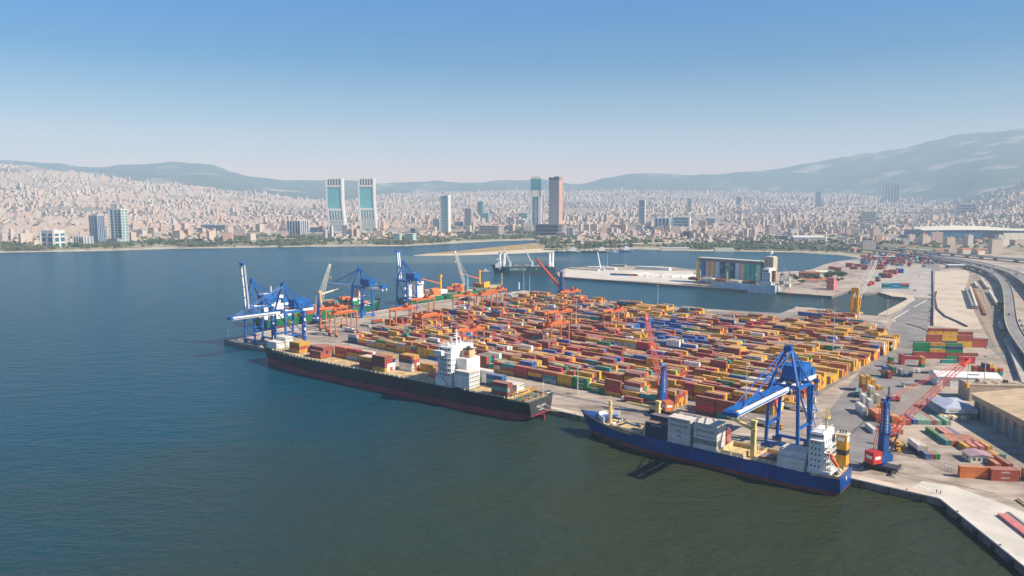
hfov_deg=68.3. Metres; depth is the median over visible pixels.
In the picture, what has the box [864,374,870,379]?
shipping container
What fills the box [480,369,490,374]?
shipping container
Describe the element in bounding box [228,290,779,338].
basin kerb
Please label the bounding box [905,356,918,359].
shipping container
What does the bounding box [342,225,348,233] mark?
apartment block
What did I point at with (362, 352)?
shipping container
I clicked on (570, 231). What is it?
office building
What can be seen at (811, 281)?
pier house
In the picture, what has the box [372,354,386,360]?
shipping container
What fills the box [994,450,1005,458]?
shipping container
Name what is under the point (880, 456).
harbour crane
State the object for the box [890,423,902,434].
shipping container
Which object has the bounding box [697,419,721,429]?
shipping container
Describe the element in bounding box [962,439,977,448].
shipping container
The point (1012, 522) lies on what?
shipping container
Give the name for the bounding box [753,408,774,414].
shipping container
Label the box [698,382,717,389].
shipping container
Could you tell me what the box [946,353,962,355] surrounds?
shipping container
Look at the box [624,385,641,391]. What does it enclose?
shipping container
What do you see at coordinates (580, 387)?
shipping container
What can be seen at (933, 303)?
boundary wall
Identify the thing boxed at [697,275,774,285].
conveyor
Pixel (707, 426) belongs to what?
shipping container
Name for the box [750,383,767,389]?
shipping container
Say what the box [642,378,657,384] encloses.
shipping container
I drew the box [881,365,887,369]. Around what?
shipping container
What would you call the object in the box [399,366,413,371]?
shipping container
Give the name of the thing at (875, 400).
shipping container
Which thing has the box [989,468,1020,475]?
shipping container
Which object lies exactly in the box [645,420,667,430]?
shipping container
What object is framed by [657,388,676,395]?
shipping container
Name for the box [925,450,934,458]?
shipping container
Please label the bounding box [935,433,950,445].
shipping container
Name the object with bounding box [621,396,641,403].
lorry
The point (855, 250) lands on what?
apartment block
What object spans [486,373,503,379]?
shipping container
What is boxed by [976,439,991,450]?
shipping container
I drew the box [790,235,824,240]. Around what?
exhibition hall
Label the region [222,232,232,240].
apartment block
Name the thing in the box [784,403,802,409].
shipping container
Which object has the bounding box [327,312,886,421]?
yard asphalt
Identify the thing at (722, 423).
shipping container
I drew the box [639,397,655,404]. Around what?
shipping container
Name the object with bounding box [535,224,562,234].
office building
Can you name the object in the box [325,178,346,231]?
office tower
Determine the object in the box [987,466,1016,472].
shipping container
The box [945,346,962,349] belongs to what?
shipping container
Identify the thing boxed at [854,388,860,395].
shipping container
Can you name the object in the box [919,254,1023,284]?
viaduct
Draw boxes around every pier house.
[799,271,819,277]
[803,279,818,283]
[815,270,827,274]
[818,278,826,283]
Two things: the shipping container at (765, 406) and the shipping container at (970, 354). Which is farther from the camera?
the shipping container at (970, 354)
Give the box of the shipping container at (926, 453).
[921,450,930,458]
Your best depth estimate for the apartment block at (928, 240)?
2066.07 m
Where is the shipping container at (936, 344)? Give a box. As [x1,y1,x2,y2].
[929,342,945,345]
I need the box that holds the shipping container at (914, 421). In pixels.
[904,414,917,424]
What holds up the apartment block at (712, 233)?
on the terrain at (963, 167)
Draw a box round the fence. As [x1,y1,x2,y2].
[920,454,951,471]
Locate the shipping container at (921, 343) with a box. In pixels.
[913,342,929,345]
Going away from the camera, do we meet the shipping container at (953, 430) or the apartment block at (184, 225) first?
the shipping container at (953, 430)
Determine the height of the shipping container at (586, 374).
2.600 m
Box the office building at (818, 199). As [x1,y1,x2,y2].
[815,191,820,206]
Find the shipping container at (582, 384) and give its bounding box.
[573,380,588,386]
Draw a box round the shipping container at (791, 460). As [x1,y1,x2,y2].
[777,454,805,466]
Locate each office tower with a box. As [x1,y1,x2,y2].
[39,230,66,246]
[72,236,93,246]
[88,215,105,242]
[108,209,129,241]
[108,238,124,242]
[201,225,229,231]
[286,220,308,235]
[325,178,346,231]
[329,226,332,238]
[358,178,377,230]
[432,218,440,228]
[440,195,450,231]
[454,222,462,225]
[464,208,472,225]
[477,201,483,217]
[483,212,489,221]
[530,176,541,229]
[549,176,562,223]
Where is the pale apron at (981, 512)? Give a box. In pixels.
[911,481,1023,562]
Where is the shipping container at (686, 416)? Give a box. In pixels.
[674,413,696,420]
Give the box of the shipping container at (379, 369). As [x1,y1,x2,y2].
[372,366,386,371]
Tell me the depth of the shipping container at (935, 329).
667.34 m
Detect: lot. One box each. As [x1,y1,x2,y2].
[865,264,933,298]
[934,270,981,329]
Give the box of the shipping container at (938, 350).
[929,348,945,352]
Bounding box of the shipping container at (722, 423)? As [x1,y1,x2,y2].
[700,418,723,428]
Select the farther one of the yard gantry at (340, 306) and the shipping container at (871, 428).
the yard gantry at (340, 306)
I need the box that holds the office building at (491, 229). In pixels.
[479,225,503,234]
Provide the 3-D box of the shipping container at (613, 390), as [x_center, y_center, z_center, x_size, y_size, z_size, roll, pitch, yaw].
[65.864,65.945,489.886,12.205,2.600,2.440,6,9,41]
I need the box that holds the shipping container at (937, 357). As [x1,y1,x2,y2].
[929,355,945,358]
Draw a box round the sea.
[0,240,1022,575]
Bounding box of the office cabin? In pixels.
[961,448,994,462]
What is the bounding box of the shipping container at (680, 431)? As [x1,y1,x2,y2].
[668,427,691,435]
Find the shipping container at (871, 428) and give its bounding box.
[865,423,877,433]
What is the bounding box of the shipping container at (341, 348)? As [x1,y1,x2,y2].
[335,346,347,350]
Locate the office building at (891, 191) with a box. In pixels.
[882,182,899,202]
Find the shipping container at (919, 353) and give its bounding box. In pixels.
[912,351,928,354]
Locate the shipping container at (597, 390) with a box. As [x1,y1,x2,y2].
[588,387,604,393]
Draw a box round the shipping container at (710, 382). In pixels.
[702,380,721,384]
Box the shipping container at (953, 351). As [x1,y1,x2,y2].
[946,349,962,352]
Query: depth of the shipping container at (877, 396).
471.29 m
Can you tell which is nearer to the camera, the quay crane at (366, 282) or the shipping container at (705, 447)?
the shipping container at (705, 447)
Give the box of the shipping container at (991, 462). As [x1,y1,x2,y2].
[987,458,1001,465]
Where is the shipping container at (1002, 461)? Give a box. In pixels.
[994,455,1012,466]
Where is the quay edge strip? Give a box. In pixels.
[551,406,933,494]
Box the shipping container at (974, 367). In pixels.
[971,365,978,369]
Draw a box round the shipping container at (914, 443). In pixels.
[908,438,922,449]
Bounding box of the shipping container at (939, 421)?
[929,415,941,424]
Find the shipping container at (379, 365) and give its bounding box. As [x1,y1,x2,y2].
[372,362,386,367]
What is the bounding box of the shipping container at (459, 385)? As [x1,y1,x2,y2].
[454,382,471,388]
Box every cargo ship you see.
[398,270,501,304]
[492,247,555,273]
[581,395,851,494]
[688,267,780,293]
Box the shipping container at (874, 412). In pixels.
[868,408,880,417]
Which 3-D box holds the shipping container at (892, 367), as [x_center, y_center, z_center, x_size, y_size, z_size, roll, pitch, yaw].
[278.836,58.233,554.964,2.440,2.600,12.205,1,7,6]
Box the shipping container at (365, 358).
[359,355,371,361]
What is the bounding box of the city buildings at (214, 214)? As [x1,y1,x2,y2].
[0,163,1023,245]
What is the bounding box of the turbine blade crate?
[660,274,680,276]
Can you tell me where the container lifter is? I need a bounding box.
[886,387,899,401]
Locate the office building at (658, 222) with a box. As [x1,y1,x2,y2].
[654,218,670,227]
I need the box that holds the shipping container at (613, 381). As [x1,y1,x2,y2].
[605,378,622,385]
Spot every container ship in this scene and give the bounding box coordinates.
[255,286,380,327]
[262,329,552,419]
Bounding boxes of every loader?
[776,267,786,291]
[782,272,792,291]
[895,444,901,452]
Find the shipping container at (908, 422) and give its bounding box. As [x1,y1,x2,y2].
[899,415,911,424]
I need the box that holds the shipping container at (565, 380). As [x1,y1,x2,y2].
[557,377,572,383]
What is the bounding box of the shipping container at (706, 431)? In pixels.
[694,427,718,436]
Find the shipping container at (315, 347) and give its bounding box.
[312,345,325,350]
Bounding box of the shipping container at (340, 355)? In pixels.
[335,353,345,357]
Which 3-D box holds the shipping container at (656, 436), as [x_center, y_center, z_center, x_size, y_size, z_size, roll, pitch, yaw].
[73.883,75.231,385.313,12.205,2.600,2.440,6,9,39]
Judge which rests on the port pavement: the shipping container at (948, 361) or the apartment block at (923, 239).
the shipping container at (948, 361)
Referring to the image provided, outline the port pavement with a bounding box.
[224,254,1023,575]
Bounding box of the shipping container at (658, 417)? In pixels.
[650,413,667,422]
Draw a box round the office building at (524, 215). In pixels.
[518,213,528,218]
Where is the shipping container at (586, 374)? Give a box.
[577,371,593,377]
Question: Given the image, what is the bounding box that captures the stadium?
[904,226,1023,238]
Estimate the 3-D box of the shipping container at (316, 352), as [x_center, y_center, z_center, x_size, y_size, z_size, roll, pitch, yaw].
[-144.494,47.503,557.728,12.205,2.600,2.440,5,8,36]
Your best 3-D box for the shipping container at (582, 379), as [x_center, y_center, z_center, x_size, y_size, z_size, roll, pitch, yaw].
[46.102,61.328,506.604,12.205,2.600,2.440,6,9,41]
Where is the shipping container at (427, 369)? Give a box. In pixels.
[420,367,435,372]
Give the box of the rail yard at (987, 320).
[966,274,1008,352]
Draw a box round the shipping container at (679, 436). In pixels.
[668,432,691,440]
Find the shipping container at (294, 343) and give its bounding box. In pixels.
[289,341,301,346]
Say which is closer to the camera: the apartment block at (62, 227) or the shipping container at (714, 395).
the shipping container at (714, 395)
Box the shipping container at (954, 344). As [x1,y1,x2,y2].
[946,343,962,345]
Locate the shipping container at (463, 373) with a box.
[454,370,471,376]
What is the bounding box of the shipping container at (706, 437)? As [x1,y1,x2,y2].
[693,432,718,441]
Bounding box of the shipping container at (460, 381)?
[454,378,471,384]
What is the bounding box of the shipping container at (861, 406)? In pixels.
[855,402,866,410]
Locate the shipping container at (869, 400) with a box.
[866,398,872,403]
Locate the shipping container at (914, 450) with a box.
[907,443,922,454]
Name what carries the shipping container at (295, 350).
on the container ship at (438, 387)
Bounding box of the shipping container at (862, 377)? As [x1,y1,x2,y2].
[859,374,865,379]
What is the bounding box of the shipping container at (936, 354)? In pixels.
[929,352,945,355]
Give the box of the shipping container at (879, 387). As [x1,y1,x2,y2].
[876,384,882,389]
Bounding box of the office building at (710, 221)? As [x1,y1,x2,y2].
[705,218,715,224]
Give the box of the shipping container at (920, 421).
[910,414,922,424]
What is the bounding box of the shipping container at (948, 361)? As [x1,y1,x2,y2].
[940,359,957,362]
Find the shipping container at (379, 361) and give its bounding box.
[372,359,386,364]
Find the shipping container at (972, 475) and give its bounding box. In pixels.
[957,471,987,478]
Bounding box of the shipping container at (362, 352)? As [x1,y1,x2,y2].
[359,350,372,354]
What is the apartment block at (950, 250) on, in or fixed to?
on the terrain at (963, 167)
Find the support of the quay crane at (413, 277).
on the port pavement
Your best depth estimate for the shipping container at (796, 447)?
347.53 m
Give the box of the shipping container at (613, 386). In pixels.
[605,383,622,389]
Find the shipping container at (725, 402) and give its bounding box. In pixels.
[716,399,735,405]
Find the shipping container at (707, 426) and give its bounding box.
[694,420,718,430]
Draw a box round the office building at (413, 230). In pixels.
[410,228,416,240]
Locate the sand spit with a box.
[414,243,554,255]
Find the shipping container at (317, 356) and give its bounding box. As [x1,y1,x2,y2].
[310,353,322,358]
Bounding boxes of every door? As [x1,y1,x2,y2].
[943,380,949,386]
[977,407,981,418]
[985,410,988,422]
[992,413,995,427]
[999,419,1003,431]
[1007,422,1011,435]
[1015,426,1020,440]
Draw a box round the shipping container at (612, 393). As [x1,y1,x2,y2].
[604,391,621,396]
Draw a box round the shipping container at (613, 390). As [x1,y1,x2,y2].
[605,387,621,393]
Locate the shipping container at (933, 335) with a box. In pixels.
[926,334,941,337]
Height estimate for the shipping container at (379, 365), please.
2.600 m
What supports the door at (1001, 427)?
in the warehouse at (1002, 411)
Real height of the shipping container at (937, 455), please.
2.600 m
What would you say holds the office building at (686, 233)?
on the terrain at (963, 167)
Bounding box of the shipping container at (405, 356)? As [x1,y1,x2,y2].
[399,354,413,359]
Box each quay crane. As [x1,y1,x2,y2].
[227,281,313,340]
[239,263,287,344]
[327,266,386,317]
[395,250,421,309]
[722,342,818,447]
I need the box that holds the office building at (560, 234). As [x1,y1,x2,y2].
[556,232,566,236]
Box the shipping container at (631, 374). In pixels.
[624,371,641,377]
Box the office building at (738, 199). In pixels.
[736,197,740,203]
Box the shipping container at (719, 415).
[716,413,736,419]
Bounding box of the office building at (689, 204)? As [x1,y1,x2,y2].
[687,198,691,212]
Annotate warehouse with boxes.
[929,370,1001,386]
[970,388,1023,442]
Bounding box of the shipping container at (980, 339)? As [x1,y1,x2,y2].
[973,338,987,341]
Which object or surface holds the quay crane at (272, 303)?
on the port pavement
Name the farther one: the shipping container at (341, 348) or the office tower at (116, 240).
the office tower at (116, 240)
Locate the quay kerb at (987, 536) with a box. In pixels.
[225,339,1023,565]
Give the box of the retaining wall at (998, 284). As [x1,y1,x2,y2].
[996,278,1004,323]
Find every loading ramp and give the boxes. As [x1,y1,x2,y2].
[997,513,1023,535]
[1005,511,1023,525]
[1016,498,1023,505]
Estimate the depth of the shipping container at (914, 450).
379.79 m
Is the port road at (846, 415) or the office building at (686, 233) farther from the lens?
the office building at (686, 233)
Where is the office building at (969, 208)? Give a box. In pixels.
[957,204,976,213]
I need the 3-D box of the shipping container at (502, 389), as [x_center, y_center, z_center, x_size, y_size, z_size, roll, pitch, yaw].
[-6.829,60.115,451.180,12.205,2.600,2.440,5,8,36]
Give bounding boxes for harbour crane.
[308,264,330,325]
[454,251,473,301]
[535,258,567,294]
[643,314,681,415]
[849,260,876,314]
[858,357,970,477]
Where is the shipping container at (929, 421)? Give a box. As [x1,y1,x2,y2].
[918,414,931,424]
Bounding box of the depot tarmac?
[894,368,938,415]
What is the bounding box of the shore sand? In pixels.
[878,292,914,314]
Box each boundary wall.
[933,274,933,325]
[934,291,967,326]
[1004,338,1023,381]
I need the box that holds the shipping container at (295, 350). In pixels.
[289,348,301,352]
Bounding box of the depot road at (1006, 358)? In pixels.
[892,329,1023,376]
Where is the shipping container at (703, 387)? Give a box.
[694,383,713,390]
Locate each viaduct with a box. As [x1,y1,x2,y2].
[603,242,1023,355]
[804,241,1023,261]
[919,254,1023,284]
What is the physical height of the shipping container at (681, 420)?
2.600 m
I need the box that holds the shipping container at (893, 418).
[890,414,896,420]
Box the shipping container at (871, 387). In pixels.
[867,385,874,390]
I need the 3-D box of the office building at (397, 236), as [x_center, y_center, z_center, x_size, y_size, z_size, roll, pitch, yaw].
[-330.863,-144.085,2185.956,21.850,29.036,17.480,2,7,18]
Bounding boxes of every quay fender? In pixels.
[941,503,945,511]
[956,515,960,523]
[972,528,976,536]
[989,543,994,551]
[1008,558,1013,567]
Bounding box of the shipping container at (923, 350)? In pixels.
[913,349,928,351]
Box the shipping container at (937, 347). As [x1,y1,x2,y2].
[930,346,945,348]
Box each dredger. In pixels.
[555,241,579,252]
[581,241,608,252]
[609,240,632,251]
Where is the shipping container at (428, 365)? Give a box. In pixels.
[420,362,435,368]
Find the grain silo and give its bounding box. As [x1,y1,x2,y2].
[696,251,777,283]
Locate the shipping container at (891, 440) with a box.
[889,438,897,446]
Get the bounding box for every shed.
[660,247,689,250]
[714,248,733,251]
[872,256,895,258]
[926,397,977,417]
[945,264,966,268]
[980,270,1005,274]
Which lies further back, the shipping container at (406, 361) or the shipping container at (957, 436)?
the shipping container at (406, 361)
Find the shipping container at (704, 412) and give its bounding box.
[695,408,715,415]
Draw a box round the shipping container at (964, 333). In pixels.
[958,331,972,334]
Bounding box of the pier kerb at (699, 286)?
[569,277,826,295]
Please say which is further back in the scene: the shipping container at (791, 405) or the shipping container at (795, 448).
the shipping container at (791, 405)
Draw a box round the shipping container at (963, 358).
[957,356,974,360]
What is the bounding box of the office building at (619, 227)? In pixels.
[610,225,621,229]
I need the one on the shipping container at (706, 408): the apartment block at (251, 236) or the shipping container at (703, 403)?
the shipping container at (703, 403)
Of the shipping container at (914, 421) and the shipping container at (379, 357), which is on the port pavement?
the shipping container at (914, 421)
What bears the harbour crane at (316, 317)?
on the port pavement
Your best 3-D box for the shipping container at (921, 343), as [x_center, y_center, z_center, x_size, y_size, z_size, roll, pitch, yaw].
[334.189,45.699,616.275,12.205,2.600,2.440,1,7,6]
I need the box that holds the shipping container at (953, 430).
[946,427,959,433]
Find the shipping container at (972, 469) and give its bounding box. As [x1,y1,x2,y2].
[958,465,988,472]
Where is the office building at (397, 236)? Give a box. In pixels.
[393,233,401,240]
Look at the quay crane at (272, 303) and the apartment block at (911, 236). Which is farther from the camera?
the apartment block at (911, 236)
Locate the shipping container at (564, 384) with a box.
[557,381,572,387]
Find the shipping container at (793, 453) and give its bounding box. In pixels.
[779,447,807,458]
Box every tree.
[823,273,832,277]
[827,271,837,274]
[837,272,847,276]
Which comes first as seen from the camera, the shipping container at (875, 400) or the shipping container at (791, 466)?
the shipping container at (791, 466)
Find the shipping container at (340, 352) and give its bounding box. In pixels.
[335,350,345,354]
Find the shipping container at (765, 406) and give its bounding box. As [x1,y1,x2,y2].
[758,405,774,410]
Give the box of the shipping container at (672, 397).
[657,393,676,399]
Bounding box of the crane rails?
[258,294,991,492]
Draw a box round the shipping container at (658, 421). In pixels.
[649,419,667,423]
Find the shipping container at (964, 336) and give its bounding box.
[957,335,972,338]
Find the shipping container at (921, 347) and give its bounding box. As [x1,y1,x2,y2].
[913,345,929,348]
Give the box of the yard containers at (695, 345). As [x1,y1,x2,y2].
[279,251,1023,479]
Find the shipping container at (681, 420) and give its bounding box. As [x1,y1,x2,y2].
[668,415,692,425]
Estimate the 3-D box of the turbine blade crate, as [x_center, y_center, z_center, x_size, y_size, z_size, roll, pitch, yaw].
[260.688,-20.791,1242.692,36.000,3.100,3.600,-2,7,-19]
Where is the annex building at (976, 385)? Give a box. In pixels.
[958,379,1023,400]
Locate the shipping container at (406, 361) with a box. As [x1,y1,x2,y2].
[399,358,413,363]
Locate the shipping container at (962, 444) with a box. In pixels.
[955,439,970,448]
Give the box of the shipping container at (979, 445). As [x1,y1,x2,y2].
[969,439,984,449]
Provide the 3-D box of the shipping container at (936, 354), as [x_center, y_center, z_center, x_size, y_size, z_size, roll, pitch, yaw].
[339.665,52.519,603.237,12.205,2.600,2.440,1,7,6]
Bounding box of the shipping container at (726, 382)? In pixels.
[716,379,734,385]
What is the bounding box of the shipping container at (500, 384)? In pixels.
[491,380,509,387]
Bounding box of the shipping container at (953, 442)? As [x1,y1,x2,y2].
[942,434,955,445]
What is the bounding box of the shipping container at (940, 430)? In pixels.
[935,427,949,433]
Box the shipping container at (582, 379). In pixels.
[572,376,588,382]
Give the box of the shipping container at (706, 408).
[696,404,715,411]
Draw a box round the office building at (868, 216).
[861,211,876,222]
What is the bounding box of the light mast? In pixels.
[744,363,748,416]
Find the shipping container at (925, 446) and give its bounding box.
[915,439,927,449]
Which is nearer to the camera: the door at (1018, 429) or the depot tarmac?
the door at (1018, 429)
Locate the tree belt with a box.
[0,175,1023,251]
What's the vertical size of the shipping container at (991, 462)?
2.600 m
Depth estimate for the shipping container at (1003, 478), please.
341.58 m
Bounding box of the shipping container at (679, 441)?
[667,437,691,445]
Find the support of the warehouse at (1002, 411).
on the port pavement
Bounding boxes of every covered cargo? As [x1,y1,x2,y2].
[568,267,599,270]
[586,266,616,269]
[611,264,626,266]
[635,266,671,270]
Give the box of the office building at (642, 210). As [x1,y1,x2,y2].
[638,199,645,223]
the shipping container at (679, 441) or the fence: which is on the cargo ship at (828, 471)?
the shipping container at (679, 441)
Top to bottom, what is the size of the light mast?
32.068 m
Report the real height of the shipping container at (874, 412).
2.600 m
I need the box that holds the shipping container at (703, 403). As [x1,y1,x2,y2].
[695,400,715,407]
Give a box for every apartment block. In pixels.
[0,232,7,240]
[24,232,32,239]
[57,226,67,231]
[105,228,109,236]
[129,231,136,240]
[136,229,146,236]
[148,227,157,233]
[153,232,160,236]
[172,224,179,230]
[172,230,183,237]
[181,222,188,230]
[184,229,190,234]
[197,227,205,231]
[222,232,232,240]
[227,225,233,232]
[237,229,246,234]
[246,233,255,241]
[256,223,263,231]
[263,228,270,233]
[268,222,274,227]
[281,230,288,237]
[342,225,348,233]
[375,230,384,236]
[380,221,385,230]
[466,225,471,231]
[509,224,514,232]
[525,224,532,231]
[583,224,589,231]
[591,223,597,230]
[600,226,608,232]
[607,227,613,233]
[628,225,635,229]
[646,221,650,228]
[659,225,663,231]
[665,231,673,235]
[671,226,679,233]
[699,220,706,226]
[707,230,715,236]
[718,231,725,235]
[767,226,776,234]
[788,228,798,233]
[838,232,846,235]
[850,248,859,252]
[851,228,858,235]
[861,240,875,249]
[870,228,880,236]
[874,234,881,244]
[907,234,915,240]
[917,236,930,244]
[919,233,927,245]
[930,231,942,242]
[943,236,955,247]
[944,248,956,252]
[957,238,962,243]
[957,248,972,253]
[963,234,973,246]
[971,249,984,254]
[988,238,1003,253]
[998,237,1009,246]
[1010,239,1023,245]
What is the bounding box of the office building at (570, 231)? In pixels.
[566,227,574,235]
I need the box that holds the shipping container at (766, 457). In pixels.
[759,455,773,460]
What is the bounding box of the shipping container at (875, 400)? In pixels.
[873,398,880,403]
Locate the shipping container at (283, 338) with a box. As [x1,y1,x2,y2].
[276,336,287,340]
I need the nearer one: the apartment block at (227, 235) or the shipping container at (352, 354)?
the shipping container at (352, 354)
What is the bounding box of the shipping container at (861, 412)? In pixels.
[855,406,866,415]
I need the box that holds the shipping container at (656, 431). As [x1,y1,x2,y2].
[645,426,667,435]
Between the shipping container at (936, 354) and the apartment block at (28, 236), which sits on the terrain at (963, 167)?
the apartment block at (28, 236)
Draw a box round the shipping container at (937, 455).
[931,450,940,459]
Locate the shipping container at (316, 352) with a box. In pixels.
[310,349,322,354]
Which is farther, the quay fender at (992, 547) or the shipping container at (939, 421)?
the shipping container at (939, 421)
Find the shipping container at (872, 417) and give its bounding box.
[868,412,879,421]
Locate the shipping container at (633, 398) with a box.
[624,395,642,402]
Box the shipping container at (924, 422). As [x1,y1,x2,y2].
[915,414,926,424]
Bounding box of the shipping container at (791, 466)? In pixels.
[777,461,805,471]
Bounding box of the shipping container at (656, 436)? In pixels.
[645,431,667,440]
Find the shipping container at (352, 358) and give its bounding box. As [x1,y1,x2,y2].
[346,355,358,360]
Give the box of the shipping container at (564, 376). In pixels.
[557,373,572,379]
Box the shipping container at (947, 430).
[941,427,954,433]
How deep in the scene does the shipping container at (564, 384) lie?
514.67 m
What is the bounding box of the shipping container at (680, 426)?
[668,421,692,430]
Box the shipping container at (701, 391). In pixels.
[694,388,707,393]
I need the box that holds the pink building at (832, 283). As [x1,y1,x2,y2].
[826,277,837,289]
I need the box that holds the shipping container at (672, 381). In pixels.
[659,378,676,384]
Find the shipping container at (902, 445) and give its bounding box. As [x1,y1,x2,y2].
[891,437,905,449]
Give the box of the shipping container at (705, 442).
[693,437,718,446]
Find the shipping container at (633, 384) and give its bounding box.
[624,380,641,387]
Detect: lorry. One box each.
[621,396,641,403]
[757,423,782,429]
[901,381,917,387]
[916,369,928,373]
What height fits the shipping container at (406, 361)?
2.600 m
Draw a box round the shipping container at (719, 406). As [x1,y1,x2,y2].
[716,404,735,411]
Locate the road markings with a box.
[338,301,1023,562]
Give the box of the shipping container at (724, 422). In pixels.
[702,417,725,426]
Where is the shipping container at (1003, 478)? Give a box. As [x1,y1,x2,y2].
[988,474,1019,481]
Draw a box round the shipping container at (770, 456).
[761,453,775,460]
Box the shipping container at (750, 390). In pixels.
[739,388,759,393]
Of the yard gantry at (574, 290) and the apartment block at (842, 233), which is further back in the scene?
the apartment block at (842, 233)
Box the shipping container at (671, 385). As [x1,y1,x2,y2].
[659,382,675,387]
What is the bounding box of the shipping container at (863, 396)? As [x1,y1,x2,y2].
[860,393,867,399]
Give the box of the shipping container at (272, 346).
[267,344,278,348]
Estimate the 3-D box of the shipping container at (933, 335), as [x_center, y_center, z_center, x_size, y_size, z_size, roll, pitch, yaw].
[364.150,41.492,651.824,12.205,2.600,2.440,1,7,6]
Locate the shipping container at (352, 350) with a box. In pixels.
[346,348,358,353]
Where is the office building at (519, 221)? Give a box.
[511,219,527,225]
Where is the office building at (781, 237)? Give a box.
[778,235,787,239]
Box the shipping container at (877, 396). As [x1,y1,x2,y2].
[874,393,880,399]
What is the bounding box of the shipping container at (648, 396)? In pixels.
[639,393,656,399]
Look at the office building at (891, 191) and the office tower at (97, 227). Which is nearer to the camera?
the office tower at (97, 227)
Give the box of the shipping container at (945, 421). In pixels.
[937,415,950,425]
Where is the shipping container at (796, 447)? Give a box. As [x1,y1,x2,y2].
[783,444,808,450]
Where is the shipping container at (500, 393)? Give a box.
[491,390,509,396]
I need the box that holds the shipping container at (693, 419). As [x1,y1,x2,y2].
[672,414,694,423]
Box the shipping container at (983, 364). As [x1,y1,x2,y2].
[981,362,988,367]
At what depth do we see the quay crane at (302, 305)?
640.91 m
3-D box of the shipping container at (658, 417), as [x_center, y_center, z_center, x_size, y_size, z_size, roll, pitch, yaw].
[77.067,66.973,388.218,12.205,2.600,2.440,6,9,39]
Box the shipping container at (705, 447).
[693,442,718,451]
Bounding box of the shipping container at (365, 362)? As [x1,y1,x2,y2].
[359,360,371,365]
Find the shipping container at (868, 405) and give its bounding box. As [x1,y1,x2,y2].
[865,402,872,407]
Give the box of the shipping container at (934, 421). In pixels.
[924,415,936,424]
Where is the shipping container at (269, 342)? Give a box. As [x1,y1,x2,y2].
[267,340,278,345]
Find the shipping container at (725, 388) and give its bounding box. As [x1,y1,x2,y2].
[717,385,736,392]
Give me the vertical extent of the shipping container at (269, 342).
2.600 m
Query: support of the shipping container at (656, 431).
on the shipping container at (656, 436)
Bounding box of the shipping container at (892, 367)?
[886,364,896,370]
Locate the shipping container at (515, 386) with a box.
[512,383,518,388]
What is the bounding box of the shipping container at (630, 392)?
[622,389,639,396]
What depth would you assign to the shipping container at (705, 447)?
367.26 m
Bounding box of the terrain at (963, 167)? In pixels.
[0,128,1023,257]
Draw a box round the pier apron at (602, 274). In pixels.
[565,269,692,283]
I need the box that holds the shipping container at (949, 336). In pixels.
[941,334,956,337]
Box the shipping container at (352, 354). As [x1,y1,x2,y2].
[346,352,358,356]
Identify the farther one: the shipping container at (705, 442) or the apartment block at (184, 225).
the apartment block at (184, 225)
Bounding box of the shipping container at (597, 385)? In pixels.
[591,382,604,388]
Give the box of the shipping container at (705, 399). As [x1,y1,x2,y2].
[696,395,716,402]
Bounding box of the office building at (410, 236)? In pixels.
[404,233,415,239]
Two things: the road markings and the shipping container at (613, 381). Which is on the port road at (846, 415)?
the road markings
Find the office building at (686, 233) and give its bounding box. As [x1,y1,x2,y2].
[683,231,694,237]
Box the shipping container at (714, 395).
[704,391,724,399]
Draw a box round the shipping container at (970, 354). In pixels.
[963,352,977,355]
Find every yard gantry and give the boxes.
[318,303,348,331]
[327,308,358,336]
[387,303,415,325]
[410,294,434,314]
[415,311,443,333]
[452,291,474,308]
[454,323,484,342]
[475,290,497,306]
[486,286,506,300]
[542,319,569,339]
[547,306,571,328]
[560,287,580,303]
[603,305,626,323]
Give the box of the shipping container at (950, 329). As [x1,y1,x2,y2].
[943,328,957,331]
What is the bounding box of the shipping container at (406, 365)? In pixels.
[399,362,413,367]
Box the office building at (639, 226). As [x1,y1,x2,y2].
[632,225,643,228]
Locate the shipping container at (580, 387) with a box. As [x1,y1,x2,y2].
[572,384,587,390]
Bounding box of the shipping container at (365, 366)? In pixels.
[359,363,371,368]
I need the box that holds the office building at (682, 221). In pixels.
[672,217,690,227]
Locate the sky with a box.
[0,0,1023,183]
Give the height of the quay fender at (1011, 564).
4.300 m
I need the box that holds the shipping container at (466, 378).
[454,374,471,380]
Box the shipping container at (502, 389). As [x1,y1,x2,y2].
[491,385,509,392]
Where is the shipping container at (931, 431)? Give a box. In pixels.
[925,426,939,437]
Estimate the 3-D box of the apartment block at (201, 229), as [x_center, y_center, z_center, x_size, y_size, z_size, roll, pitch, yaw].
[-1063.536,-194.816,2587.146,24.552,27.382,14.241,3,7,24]
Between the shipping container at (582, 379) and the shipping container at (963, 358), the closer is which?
the shipping container at (582, 379)
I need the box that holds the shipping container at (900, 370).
[897,368,904,372]
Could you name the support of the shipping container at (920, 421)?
on the port pavement
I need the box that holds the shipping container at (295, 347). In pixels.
[289,345,301,349]
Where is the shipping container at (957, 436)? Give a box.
[951,434,964,441]
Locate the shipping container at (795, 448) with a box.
[782,446,807,451]
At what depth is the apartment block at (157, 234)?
2320.94 m
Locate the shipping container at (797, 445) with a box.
[786,443,808,448]
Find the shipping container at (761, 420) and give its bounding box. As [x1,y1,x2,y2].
[756,417,775,426]
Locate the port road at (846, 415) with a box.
[805,260,940,470]
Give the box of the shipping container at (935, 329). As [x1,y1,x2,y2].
[928,328,942,330]
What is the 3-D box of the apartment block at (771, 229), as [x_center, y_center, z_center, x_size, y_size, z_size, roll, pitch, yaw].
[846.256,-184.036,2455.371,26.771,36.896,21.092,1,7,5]
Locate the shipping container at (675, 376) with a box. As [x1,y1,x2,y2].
[667,374,684,379]

